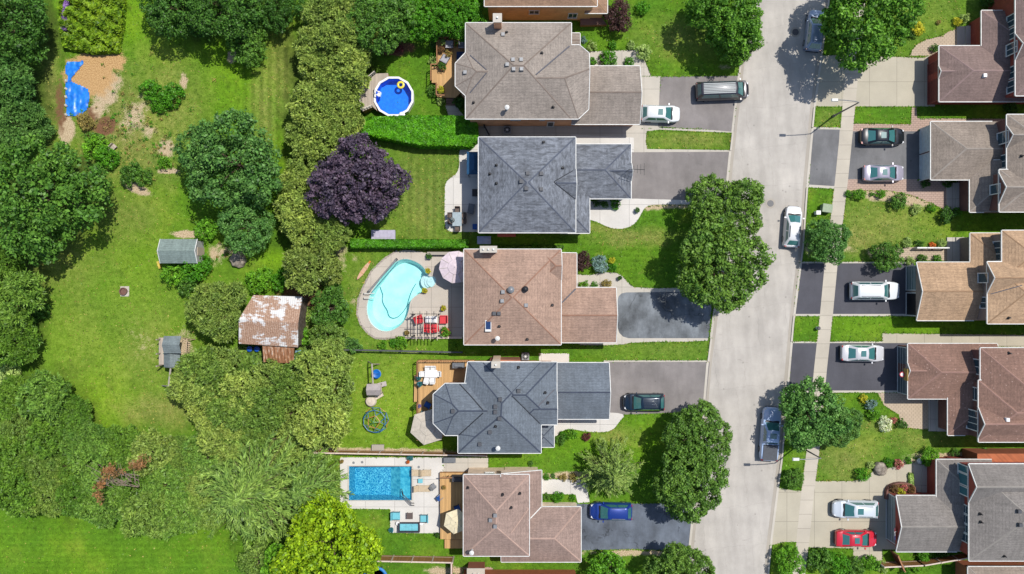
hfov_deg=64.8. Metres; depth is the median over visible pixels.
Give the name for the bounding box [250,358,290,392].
tree
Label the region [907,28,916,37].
shrub
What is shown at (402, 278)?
swimming pool
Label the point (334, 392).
tree
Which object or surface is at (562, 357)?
path
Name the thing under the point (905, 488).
shrub
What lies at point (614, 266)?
shrub
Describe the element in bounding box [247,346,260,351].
blue barrels
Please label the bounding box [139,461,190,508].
cedar tree
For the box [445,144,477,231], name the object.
patio
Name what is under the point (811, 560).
bush
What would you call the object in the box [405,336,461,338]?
wall
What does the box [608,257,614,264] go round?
shrub
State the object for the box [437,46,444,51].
potted plant
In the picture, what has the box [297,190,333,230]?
cedar tree
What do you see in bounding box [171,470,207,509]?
pine tree
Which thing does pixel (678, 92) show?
driveway
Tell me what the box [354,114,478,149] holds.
hedge
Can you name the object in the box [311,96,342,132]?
cedar tree
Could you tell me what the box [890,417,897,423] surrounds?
shrub
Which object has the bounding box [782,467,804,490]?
tree
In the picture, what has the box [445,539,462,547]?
deck step
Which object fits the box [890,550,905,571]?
wooden fence
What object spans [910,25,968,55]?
path
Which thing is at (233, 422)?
cedar tree
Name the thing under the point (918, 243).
shrub
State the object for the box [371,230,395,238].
storage box
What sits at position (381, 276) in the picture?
pool cover reel
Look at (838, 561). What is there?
bush
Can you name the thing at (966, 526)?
window
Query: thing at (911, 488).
shrub
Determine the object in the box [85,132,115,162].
undergrowth
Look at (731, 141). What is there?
kerb
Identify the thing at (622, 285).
path
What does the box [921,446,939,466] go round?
bush
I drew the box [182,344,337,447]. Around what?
undergrowth
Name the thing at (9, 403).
pine tree
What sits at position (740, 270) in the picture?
linden tree
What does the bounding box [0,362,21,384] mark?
bush
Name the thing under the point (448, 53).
potted plant
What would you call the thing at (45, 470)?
pine tree
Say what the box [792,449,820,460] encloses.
street lamp
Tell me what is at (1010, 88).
window
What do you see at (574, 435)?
shrub
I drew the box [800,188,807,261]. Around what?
kerb
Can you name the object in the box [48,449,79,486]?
tree
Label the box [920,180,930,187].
shrub
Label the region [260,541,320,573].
maple tree
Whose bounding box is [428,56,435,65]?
shrub
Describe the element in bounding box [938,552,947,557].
shrub
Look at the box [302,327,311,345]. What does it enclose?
bush
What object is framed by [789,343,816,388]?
driveway
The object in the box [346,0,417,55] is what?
linden tree
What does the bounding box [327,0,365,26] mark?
cedar tree
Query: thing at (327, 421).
cedar tree
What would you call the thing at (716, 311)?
gutter strip
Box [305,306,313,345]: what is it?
undergrowth
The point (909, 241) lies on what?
shrub
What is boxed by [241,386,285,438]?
cedar tree
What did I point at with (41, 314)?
bush
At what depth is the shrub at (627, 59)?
87.45 m
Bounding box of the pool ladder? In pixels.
[373,89,381,97]
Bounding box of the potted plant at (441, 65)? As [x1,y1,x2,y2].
[437,62,445,70]
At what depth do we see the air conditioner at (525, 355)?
87.21 m
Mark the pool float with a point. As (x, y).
(402, 83)
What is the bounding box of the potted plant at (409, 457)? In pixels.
[406,455,412,460]
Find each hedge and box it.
[350,239,469,248]
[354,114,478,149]
[493,245,563,248]
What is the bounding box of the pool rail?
[401,489,413,505]
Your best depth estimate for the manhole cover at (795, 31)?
87.99 m
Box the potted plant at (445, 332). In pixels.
[440,326,450,337]
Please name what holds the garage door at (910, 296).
in the house at (983, 279)
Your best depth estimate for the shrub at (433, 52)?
87.59 m
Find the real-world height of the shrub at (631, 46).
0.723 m
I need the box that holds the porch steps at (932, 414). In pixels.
[928,399,945,430]
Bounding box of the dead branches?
[90,454,150,504]
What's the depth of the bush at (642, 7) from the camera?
87.18 m
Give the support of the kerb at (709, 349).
on the ground at (114, 226)
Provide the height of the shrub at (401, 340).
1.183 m
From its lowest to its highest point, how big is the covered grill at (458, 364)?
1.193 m
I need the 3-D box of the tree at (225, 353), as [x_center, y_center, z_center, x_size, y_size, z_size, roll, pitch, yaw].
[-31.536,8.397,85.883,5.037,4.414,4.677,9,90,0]
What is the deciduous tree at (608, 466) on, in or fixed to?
on the ground at (114, 226)
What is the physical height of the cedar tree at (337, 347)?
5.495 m
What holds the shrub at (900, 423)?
on the ground at (114, 226)
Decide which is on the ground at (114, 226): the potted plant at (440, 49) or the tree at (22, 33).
the tree at (22, 33)
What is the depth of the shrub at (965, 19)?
87.47 m
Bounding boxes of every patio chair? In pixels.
[413,315,422,323]
[419,371,424,376]
[423,377,429,384]
[424,323,431,332]
[430,378,434,383]
[431,323,438,332]
[439,53,449,64]
[440,315,447,323]
[445,40,452,48]
[455,206,459,211]
[458,40,464,48]
[462,212,466,217]
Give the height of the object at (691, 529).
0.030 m
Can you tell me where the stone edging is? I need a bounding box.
[356,250,396,339]
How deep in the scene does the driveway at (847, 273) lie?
87.98 m
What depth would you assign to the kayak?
87.70 m
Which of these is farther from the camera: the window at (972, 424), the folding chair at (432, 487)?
the folding chair at (432, 487)
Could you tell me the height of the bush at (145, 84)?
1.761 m
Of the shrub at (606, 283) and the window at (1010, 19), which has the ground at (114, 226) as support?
the shrub at (606, 283)
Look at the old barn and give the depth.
84.22 m
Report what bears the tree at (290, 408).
on the ground at (114, 226)
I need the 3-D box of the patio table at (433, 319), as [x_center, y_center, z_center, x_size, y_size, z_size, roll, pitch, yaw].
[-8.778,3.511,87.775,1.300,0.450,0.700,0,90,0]
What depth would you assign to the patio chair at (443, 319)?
87.54 m
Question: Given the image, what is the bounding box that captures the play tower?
[156,336,194,387]
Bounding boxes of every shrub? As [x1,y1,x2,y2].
[157,156,171,169]
[377,339,386,349]
[389,338,396,347]
[395,336,406,349]
[426,84,435,97]
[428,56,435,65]
[429,40,435,49]
[429,48,435,56]
[436,97,444,105]
[542,492,549,499]
[543,472,549,480]
[551,491,563,502]
[555,434,566,445]
[559,431,567,438]
[559,473,567,481]
[565,428,577,439]
[569,472,576,482]
[569,493,575,500]
[578,280,589,286]
[582,432,590,441]
[586,39,596,51]
[593,199,600,206]
[600,201,608,207]
[601,279,611,286]
[608,40,616,50]
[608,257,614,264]
[608,263,616,272]
[610,199,620,209]
[624,56,633,64]
[627,40,634,49]
[845,190,851,196]
[858,394,867,402]
[864,399,877,410]
[865,408,881,420]
[867,461,874,468]
[875,189,885,198]
[875,560,887,573]
[882,457,893,467]
[889,484,899,492]
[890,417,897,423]
[894,458,903,469]
[896,418,907,427]
[897,487,905,494]
[899,567,909,573]
[900,484,907,490]
[903,237,912,247]
[905,256,914,265]
[905,457,911,464]
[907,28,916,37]
[908,484,914,493]
[910,203,921,214]
[910,567,920,573]
[915,239,924,248]
[917,254,927,261]
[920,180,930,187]
[926,203,935,211]
[929,43,938,51]
[933,254,941,261]
[937,238,947,246]
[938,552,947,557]
[942,181,952,187]
[949,447,959,456]
[953,17,962,26]
[953,207,962,216]
[959,13,969,23]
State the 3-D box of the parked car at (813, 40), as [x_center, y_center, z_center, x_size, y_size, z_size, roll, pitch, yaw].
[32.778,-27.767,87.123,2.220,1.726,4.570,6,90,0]
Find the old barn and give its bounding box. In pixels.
[239,295,307,362]
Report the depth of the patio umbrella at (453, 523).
85.08 m
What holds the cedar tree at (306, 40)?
on the ground at (114, 226)
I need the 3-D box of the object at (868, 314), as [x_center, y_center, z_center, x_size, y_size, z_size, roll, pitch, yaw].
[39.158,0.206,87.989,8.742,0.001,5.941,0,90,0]
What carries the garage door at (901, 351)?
in the house at (976, 390)
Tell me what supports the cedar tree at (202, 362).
on the ground at (114, 226)
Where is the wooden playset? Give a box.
[365,361,386,406]
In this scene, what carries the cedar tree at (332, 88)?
on the ground at (114, 226)
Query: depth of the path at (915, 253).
87.99 m
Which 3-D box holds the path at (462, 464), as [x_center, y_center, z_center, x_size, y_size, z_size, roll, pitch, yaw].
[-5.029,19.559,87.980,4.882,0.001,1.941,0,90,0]
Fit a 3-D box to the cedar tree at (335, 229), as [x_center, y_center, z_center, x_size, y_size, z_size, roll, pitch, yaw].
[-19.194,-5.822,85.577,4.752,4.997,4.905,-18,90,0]
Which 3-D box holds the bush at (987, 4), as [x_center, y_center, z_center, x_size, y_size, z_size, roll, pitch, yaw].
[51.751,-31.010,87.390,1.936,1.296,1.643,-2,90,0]
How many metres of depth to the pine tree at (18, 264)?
84.29 m
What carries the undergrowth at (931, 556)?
on the ground at (114, 226)
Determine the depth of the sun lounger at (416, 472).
87.61 m
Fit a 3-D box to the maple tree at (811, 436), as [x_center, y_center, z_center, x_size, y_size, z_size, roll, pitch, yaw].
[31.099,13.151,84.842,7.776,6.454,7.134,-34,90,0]
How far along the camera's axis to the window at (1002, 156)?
83.72 m
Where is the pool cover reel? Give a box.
[367,258,397,292]
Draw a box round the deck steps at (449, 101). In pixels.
[446,98,454,105]
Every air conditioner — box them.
[503,126,510,134]
[522,352,528,359]
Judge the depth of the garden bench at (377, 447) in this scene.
87.50 m
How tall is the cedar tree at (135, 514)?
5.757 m
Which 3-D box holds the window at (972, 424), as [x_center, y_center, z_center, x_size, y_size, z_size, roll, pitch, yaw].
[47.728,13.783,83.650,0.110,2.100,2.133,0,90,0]
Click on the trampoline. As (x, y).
(381, 571)
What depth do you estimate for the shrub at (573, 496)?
87.68 m
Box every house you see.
[433,355,610,453]
[455,13,641,126]
[463,246,617,344]
[463,467,581,562]
[464,562,575,573]
[478,136,644,233]
[484,0,607,19]
[886,448,1023,561]
[897,343,1023,442]
[906,230,1023,323]
[919,114,1023,212]
[927,0,1023,104]
[955,560,1023,573]
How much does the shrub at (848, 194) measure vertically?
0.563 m
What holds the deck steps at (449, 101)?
on the ground at (114, 226)
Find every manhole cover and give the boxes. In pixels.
[765,198,774,207]
[791,27,799,36]
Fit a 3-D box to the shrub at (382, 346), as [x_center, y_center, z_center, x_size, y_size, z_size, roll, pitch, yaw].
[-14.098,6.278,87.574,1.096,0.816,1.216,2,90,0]
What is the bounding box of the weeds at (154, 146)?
[69,62,256,259]
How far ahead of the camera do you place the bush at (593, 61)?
87.44 m
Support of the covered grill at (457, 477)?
on the deck at (451, 494)
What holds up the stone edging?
on the ground at (114, 226)
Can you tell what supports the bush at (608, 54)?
on the ground at (114, 226)
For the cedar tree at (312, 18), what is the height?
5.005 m
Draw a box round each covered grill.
[452,362,464,367]
[452,474,462,481]
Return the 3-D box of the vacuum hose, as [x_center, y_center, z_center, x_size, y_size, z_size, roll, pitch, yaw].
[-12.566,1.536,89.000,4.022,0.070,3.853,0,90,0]
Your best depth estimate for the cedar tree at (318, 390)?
82.68 m
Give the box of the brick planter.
[884,481,916,499]
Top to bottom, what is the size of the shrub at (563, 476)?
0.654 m
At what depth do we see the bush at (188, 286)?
86.79 m
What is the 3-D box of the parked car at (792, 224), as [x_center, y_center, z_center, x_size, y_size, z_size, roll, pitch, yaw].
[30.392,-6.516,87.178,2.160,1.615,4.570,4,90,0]
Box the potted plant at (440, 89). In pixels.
[437,85,444,93]
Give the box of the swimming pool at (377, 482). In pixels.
[347,465,412,500]
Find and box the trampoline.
[364,566,386,573]
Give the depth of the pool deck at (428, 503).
87.97 m
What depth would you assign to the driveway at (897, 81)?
87.99 m
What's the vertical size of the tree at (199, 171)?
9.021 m
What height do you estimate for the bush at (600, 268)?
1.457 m
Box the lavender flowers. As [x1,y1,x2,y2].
[60,0,69,31]
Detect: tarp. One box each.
[65,60,82,80]
[65,80,88,115]
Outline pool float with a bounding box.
[397,81,404,88]
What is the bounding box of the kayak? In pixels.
[357,261,370,278]
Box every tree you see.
[0,0,49,64]
[0,55,39,115]
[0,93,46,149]
[0,133,113,266]
[0,238,30,278]
[0,268,47,336]
[0,310,42,366]
[0,373,28,420]
[0,407,43,446]
[0,432,29,481]
[0,469,46,517]
[10,448,63,487]
[14,369,71,426]
[19,474,66,519]
[24,418,61,459]
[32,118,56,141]
[44,393,92,442]
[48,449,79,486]
[54,477,94,518]
[58,414,114,463]
[67,432,127,494]
[74,477,131,529]
[102,422,145,470]
[111,464,151,508]
[118,484,183,540]
[126,426,180,476]
[136,0,212,39]
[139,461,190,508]
[156,487,202,540]
[162,434,199,472]
[164,361,215,409]
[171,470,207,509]
[173,107,282,207]
[175,345,233,396]
[180,430,231,479]
[183,281,248,344]
[183,395,218,430]
[184,0,263,42]
[187,466,227,506]
[187,486,225,530]
[193,372,240,416]
[194,411,354,551]
[195,418,248,464]
[197,343,240,379]
[203,394,260,443]
[217,191,275,256]
[218,368,268,418]
[226,22,268,68]
[227,425,268,460]
[234,540,272,573]
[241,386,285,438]
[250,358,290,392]
[252,0,305,34]
[257,412,305,468]
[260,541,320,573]
[268,360,309,406]
[268,488,385,573]
[271,396,304,437]
[272,191,317,234]
[277,165,315,205]
[279,446,349,508]
[281,242,335,296]
[283,113,318,151]
[285,80,334,126]
[286,142,327,176]
[286,214,326,248]
[287,422,319,459]
[289,345,343,401]
[292,23,331,66]
[292,384,345,417]
[292,400,352,451]
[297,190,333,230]
[298,52,328,87]
[300,117,346,162]
[301,0,335,26]
[303,131,412,225]
[306,365,355,412]
[307,315,349,348]
[308,69,347,101]
[308,213,352,254]
[309,285,352,330]
[309,337,355,381]
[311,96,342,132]
[312,10,356,53]
[313,43,350,77]
[313,256,343,285]
[323,102,365,142]
[325,77,364,116]
[326,43,371,94]
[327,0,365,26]
[336,27,371,68]
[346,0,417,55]
[350,11,383,48]
[387,37,403,53]
[402,0,454,42]
[437,0,486,41]
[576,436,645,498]
[577,250,591,270]
[585,549,630,573]
[602,0,632,33]
[642,541,715,573]
[650,439,729,523]
[661,398,732,472]
[674,214,776,315]
[684,0,763,54]
[685,172,764,244]
[714,18,764,66]
[775,544,806,573]
[778,375,853,452]
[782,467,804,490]
[803,218,852,265]
[818,0,925,72]
[824,407,863,448]
[869,241,904,272]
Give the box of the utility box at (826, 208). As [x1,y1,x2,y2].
[820,203,832,212]
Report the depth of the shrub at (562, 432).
87.50 m
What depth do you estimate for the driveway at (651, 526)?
87.99 m
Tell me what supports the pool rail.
on the pool deck at (428, 503)
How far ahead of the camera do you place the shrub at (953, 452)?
87.53 m
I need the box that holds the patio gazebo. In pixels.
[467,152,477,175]
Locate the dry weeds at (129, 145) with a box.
[88,51,246,257]
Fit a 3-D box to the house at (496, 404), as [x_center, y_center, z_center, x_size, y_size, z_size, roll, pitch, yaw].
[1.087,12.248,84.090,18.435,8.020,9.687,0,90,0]
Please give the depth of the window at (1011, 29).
83.74 m
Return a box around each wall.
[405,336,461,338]
[427,252,462,254]
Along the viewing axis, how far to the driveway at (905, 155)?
87.99 m
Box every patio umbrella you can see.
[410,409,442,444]
[439,251,462,282]
[444,509,462,533]
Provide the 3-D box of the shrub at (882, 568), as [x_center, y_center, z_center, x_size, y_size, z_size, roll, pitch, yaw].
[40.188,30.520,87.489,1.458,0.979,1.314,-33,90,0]
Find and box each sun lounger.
[412,469,420,476]
[413,485,429,492]
[421,469,430,476]
[467,203,474,213]
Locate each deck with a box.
[340,457,443,532]
[358,250,462,337]
[417,359,474,440]
[430,36,464,98]
[440,472,467,538]
[580,18,606,26]
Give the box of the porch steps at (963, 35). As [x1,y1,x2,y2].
[956,26,970,44]
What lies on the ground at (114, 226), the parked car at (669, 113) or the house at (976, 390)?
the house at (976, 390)
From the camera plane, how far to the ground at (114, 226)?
88.00 m
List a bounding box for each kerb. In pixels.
[707,338,711,360]
[730,133,733,150]
[767,545,771,573]
[777,393,786,485]
[791,316,794,341]
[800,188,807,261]
[812,107,814,126]
[821,0,829,53]
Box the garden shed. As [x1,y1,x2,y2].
[157,239,203,262]
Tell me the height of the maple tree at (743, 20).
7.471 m
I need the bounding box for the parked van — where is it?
[694,78,748,101]
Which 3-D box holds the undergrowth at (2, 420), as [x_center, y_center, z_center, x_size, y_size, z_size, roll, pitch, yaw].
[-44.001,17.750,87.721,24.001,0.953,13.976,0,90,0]
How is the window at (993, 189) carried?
in the house at (981, 163)
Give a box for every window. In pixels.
[529,10,539,14]
[567,13,577,18]
[957,462,967,474]
[957,471,967,486]
[959,484,967,496]
[961,533,967,543]
[964,504,967,514]
[964,514,967,524]
[964,523,967,533]
[966,409,977,431]
[973,358,978,374]
[973,387,976,400]
[977,273,987,282]
[979,297,985,308]
[989,183,1000,194]
[992,241,1000,260]
[996,130,1008,144]
[1000,154,1004,167]
[1005,40,1017,56]
[1006,13,1013,27]
[1006,79,1013,94]
[1009,27,1013,39]
[1009,65,1013,79]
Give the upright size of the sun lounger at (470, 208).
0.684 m
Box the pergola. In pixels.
[410,311,440,339]
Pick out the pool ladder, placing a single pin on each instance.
(379, 94)
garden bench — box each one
[106,143,117,149]
[372,444,383,450]
[497,233,515,236]
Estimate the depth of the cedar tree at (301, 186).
84.00 m
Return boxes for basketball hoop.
[899,368,907,380]
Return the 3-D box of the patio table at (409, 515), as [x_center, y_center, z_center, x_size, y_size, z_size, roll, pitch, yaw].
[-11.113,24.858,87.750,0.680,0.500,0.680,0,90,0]
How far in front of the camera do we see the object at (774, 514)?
87.97 m
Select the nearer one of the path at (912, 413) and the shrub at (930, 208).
the shrub at (930, 208)
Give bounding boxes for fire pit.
[119,286,128,295]
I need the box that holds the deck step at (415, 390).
[414,375,417,401]
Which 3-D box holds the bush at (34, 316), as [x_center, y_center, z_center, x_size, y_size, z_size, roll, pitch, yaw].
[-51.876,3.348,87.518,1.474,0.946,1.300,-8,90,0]
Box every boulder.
[229,251,246,267]
[873,462,886,475]
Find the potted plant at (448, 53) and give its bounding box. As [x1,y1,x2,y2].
[445,49,452,56]
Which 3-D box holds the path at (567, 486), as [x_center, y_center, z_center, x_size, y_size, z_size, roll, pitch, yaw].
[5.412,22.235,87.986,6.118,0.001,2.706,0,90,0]
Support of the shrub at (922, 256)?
on the ground at (114, 226)
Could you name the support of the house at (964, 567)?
on the ground at (114, 226)
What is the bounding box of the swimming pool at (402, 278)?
[366,258,436,332]
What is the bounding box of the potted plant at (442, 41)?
[439,38,444,45]
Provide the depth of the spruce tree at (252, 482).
81.75 m
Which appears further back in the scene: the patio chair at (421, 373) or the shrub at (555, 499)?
the shrub at (555, 499)
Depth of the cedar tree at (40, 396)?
83.79 m
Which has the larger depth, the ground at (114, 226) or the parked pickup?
the ground at (114, 226)
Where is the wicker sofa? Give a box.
[398,522,419,532]
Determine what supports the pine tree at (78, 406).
on the ground at (114, 226)
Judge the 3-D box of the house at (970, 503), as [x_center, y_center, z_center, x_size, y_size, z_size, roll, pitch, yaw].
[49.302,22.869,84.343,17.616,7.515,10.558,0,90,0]
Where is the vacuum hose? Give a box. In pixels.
[380,284,415,317]
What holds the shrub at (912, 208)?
on the ground at (114, 226)
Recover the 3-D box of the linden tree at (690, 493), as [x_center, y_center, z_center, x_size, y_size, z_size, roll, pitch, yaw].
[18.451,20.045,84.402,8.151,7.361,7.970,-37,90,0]
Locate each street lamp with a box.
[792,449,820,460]
[831,99,859,117]
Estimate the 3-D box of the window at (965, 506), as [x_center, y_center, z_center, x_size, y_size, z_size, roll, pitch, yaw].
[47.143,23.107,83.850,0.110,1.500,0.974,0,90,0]
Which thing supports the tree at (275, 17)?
on the ground at (114, 226)
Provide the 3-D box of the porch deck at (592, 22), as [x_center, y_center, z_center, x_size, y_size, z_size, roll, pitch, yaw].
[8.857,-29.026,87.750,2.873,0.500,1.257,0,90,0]
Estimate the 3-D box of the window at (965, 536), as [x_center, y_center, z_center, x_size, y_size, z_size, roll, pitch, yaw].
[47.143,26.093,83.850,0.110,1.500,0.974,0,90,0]
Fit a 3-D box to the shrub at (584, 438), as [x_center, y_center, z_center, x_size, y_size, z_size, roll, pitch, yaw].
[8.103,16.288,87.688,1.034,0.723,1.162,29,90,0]
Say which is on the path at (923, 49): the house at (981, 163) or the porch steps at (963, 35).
the porch steps at (963, 35)
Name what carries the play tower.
on the ground at (114, 226)
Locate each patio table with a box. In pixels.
[406,512,412,518]
[425,316,436,322]
[425,370,436,377]
[452,212,461,225]
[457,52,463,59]
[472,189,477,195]
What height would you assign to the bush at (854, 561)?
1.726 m
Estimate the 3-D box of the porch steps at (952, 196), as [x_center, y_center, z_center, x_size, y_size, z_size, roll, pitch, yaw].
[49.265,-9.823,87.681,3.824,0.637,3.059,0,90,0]
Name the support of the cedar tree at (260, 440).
on the ground at (114, 226)
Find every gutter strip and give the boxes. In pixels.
[690,60,743,561]
[764,0,827,573]
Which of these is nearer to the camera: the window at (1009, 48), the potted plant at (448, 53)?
the window at (1009, 48)
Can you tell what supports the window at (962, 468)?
in the house at (970, 503)
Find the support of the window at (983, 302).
in the house at (983, 279)
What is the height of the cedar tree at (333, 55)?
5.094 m
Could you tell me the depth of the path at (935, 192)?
87.99 m
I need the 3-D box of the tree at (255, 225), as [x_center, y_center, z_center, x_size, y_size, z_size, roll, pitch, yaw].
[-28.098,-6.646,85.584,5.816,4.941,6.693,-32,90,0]
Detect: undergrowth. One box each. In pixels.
[0,391,216,510]
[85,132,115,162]
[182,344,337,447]
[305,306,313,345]
[907,472,914,484]
[915,552,963,560]
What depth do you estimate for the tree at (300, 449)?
85.11 m
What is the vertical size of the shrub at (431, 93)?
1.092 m
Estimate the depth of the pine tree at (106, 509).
84.77 m
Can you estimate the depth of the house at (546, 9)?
84.81 m
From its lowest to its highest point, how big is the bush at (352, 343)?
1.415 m
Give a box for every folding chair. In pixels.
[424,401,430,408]
[429,483,436,490]
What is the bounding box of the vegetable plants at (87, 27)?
[56,0,127,55]
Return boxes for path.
[444,458,487,471]
[445,105,463,115]
[463,567,493,573]
[478,125,730,151]
[539,353,568,361]
[542,479,589,502]
[555,413,623,435]
[571,134,633,151]
[577,272,707,344]
[588,50,650,76]
[590,199,703,228]
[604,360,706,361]
[847,106,1003,208]
[878,393,927,428]
[882,333,1023,346]
[896,247,945,260]
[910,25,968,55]
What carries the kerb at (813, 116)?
on the ground at (114, 226)
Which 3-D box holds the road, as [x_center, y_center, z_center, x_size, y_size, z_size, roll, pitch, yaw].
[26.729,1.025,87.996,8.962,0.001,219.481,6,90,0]
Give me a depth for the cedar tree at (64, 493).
84.94 m
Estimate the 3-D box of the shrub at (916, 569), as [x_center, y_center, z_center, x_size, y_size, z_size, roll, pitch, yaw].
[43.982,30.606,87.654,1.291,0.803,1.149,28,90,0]
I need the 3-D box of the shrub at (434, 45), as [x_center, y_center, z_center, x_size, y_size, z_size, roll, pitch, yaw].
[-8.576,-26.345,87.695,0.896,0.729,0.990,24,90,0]
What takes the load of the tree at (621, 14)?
on the ground at (114, 226)
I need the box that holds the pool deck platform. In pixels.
[359,71,389,112]
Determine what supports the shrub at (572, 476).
on the ground at (114, 226)
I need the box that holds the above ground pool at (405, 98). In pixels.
[374,77,413,115]
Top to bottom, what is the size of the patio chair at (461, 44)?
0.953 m
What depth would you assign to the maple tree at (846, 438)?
84.82 m
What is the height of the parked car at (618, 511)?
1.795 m
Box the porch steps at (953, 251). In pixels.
[946,237,964,261]
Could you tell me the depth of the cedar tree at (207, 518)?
84.60 m
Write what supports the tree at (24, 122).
on the ground at (114, 226)
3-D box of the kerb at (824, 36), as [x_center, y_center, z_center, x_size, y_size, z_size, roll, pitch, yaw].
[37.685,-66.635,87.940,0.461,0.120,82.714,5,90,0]
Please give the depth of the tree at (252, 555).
85.04 m
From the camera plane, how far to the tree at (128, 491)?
84.88 m
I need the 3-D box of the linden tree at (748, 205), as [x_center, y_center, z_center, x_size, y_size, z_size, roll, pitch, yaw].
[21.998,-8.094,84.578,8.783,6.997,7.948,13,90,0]
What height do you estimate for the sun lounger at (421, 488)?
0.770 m
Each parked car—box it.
[589,501,631,522]
[622,392,664,412]
[641,103,679,123]
[781,206,804,247]
[803,10,824,52]
[831,499,878,520]
[834,528,876,549]
[839,343,883,363]
[848,280,898,301]
[858,126,903,145]
[861,163,903,182]
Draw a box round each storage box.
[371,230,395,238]
[477,236,490,243]
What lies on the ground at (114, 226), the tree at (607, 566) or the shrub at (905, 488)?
the tree at (607, 566)
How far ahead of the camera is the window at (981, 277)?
83.39 m
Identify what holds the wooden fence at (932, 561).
on the ground at (114, 226)
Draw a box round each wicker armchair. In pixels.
[391,512,399,520]
[420,514,427,522]
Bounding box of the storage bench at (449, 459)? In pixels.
[444,457,455,462]
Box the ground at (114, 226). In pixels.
[0,0,1023,573]
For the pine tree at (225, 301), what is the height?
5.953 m
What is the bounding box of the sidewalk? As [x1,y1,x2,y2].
[793,3,864,573]
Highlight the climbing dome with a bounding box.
[362,407,388,432]
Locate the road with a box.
[693,0,824,573]
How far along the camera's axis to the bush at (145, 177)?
86.98 m
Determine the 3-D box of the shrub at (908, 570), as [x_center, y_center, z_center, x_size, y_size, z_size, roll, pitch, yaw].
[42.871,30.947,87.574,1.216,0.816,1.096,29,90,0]
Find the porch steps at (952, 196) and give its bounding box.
[946,183,958,209]
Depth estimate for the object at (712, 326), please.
87.97 m
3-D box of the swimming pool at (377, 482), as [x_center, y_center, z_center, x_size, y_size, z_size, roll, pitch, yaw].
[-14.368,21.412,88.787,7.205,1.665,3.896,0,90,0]
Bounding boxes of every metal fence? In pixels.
[343,349,462,352]
[913,247,949,248]
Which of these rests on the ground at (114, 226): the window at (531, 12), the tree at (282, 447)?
the tree at (282, 447)
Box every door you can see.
[197,247,203,255]
[547,122,554,126]
[886,493,894,543]
[897,346,906,394]
[906,265,915,290]
[906,292,915,315]
[919,125,929,153]
[919,152,929,180]
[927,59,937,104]
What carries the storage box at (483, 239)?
on the ground at (114, 226)
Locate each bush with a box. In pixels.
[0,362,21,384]
[31,313,40,323]
[33,302,50,318]
[76,112,95,130]
[81,134,109,160]
[92,145,120,169]
[118,160,141,187]
[133,167,152,186]
[138,79,161,100]
[149,97,172,112]
[158,82,185,108]
[159,263,188,286]
[176,272,196,297]
[177,253,213,282]
[193,216,219,242]
[244,265,272,293]
[270,267,288,292]
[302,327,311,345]
[322,283,343,301]
[344,336,362,354]
[452,97,464,108]
[590,57,596,64]
[592,255,607,273]
[599,49,617,64]
[634,0,650,14]
[635,44,651,60]
[805,547,831,573]
[821,551,851,573]
[845,556,865,573]
[852,189,866,199]
[854,468,871,481]
[859,554,881,570]
[878,415,892,431]
[891,192,908,210]
[912,21,925,35]
[917,552,929,561]
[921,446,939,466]
[940,205,956,224]
[980,0,994,6]
[1002,103,1018,113]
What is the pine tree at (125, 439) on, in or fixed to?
on the ground at (114, 226)
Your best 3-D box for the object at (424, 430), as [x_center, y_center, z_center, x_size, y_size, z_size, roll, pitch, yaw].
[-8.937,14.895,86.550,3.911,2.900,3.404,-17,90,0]
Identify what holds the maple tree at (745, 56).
on the ground at (114, 226)
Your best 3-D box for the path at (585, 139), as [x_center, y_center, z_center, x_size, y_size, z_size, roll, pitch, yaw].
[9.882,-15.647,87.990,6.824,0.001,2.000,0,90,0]
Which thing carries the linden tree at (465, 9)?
on the ground at (114, 226)
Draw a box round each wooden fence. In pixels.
[313,449,487,456]
[376,555,453,563]
[880,552,967,567]
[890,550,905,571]
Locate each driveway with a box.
[577,503,690,549]
[609,362,709,414]
[618,292,711,337]
[632,152,728,200]
[636,76,660,128]
[658,76,737,130]
[772,488,800,544]
[789,341,816,392]
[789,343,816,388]
[795,262,822,315]
[796,263,824,313]
[808,127,839,188]
[809,129,839,185]
[809,460,924,561]
[816,55,846,105]
[826,343,906,389]
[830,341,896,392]
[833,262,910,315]
[833,263,913,313]
[848,131,919,178]
[855,56,934,105]
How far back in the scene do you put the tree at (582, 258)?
86.58 m
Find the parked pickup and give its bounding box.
[758,406,782,460]
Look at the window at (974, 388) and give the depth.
83.72 m
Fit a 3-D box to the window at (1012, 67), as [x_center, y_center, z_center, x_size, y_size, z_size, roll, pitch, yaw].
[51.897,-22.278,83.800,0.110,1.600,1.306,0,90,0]

